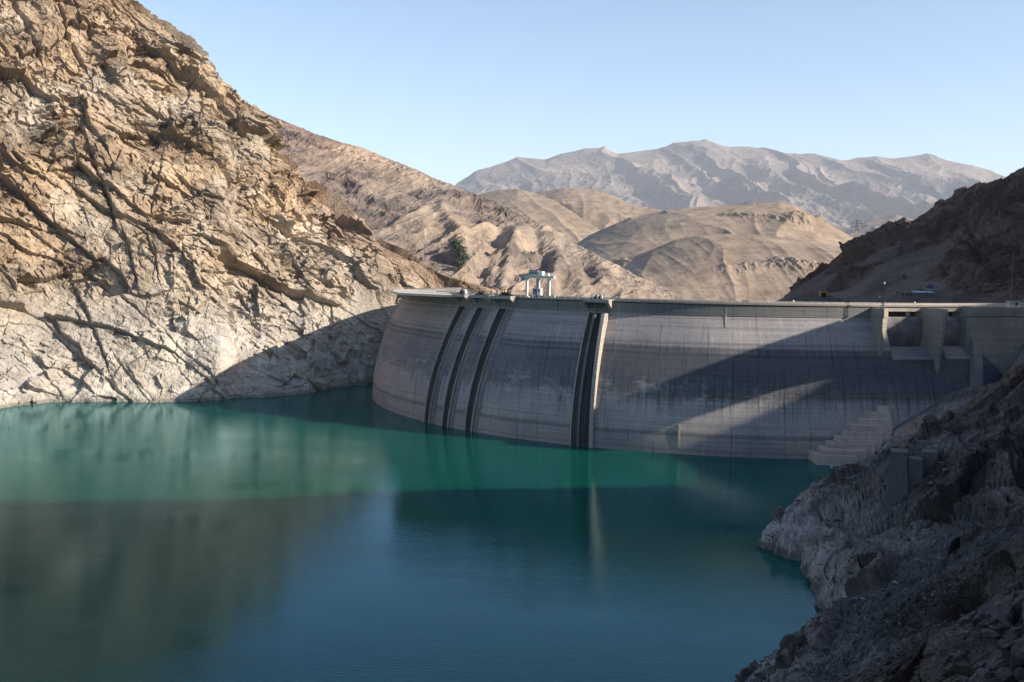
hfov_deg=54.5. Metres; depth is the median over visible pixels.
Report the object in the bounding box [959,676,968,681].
boulder
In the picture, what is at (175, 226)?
rocky mountain
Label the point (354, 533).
water
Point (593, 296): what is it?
intake hoist
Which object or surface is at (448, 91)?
sky
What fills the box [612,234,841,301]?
dry hill
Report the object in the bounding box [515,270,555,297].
gantry crane
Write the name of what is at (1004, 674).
boulder
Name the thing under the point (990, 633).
boulder
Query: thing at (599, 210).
dry hill
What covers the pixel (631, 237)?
dry hill
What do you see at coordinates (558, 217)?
dry hill
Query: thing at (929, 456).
concrete pier
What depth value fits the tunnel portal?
666.57 m
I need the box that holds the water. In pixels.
[0,383,837,681]
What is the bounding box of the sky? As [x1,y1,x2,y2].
[135,0,1023,185]
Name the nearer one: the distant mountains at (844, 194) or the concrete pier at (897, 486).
the concrete pier at (897, 486)
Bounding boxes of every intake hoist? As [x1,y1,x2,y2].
[457,289,469,293]
[475,290,488,294]
[498,289,512,295]
[589,292,604,307]
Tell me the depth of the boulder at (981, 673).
107.24 m
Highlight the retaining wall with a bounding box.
[797,298,951,302]
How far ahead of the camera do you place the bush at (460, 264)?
942.64 m
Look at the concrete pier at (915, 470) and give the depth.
252.79 m
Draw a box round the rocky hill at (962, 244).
[777,167,1023,316]
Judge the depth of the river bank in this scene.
212.84 m
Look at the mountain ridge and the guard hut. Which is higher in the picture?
the mountain ridge
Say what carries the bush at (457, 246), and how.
on the mountain ridge
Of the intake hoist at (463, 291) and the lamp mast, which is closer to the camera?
the lamp mast
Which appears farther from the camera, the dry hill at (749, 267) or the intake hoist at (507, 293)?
the dry hill at (749, 267)
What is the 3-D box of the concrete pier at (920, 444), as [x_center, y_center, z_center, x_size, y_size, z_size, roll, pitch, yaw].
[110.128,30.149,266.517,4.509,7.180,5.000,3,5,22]
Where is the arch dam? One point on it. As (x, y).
(769, 379)
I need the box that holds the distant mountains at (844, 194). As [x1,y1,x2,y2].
[455,139,1004,228]
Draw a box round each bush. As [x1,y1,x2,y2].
[452,241,466,252]
[456,257,464,268]
[457,251,466,259]
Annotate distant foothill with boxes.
[737,199,912,237]
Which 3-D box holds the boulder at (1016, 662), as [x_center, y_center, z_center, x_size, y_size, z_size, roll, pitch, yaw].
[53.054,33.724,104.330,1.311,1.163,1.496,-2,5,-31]
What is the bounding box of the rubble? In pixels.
[735,439,1023,681]
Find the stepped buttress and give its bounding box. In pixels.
[808,406,892,464]
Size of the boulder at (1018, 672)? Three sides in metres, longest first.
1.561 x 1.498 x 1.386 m
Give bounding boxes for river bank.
[734,345,1023,681]
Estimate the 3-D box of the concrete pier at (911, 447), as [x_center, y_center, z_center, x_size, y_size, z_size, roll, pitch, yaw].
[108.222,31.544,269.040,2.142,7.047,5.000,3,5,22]
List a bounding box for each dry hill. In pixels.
[478,189,599,242]
[536,188,661,229]
[577,203,852,261]
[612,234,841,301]
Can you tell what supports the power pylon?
on the rocky hill at (962, 244)
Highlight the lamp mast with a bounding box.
[880,282,885,307]
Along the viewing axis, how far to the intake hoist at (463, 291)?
481.95 m
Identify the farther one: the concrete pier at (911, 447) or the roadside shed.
the roadside shed
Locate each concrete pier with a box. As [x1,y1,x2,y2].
[885,448,907,509]
[907,455,922,491]
[909,444,914,453]
[914,440,931,455]
[921,449,937,472]
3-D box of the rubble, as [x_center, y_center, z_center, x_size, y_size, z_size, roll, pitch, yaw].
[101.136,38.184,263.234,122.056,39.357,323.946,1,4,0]
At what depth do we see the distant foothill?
5371.54 m
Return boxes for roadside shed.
[898,291,933,299]
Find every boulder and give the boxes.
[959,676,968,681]
[975,668,990,679]
[981,629,1001,637]
[995,667,1014,681]
[1010,658,1023,667]
[1014,667,1023,680]
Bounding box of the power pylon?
[851,220,862,235]
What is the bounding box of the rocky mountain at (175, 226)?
[0,0,534,408]
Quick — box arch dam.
[372,287,1023,458]
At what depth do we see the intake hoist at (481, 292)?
471.86 m
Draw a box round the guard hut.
[1006,301,1021,307]
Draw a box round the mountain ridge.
[267,114,683,299]
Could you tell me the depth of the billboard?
570.14 m
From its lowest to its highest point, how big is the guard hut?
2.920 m
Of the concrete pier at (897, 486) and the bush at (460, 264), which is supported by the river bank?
the concrete pier at (897, 486)
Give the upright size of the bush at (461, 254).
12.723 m
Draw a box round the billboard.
[926,285,933,292]
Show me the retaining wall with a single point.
(830, 300)
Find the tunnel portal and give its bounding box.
[819,291,827,296]
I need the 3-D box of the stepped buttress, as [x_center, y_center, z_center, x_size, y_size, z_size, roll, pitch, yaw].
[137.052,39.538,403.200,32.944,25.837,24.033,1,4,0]

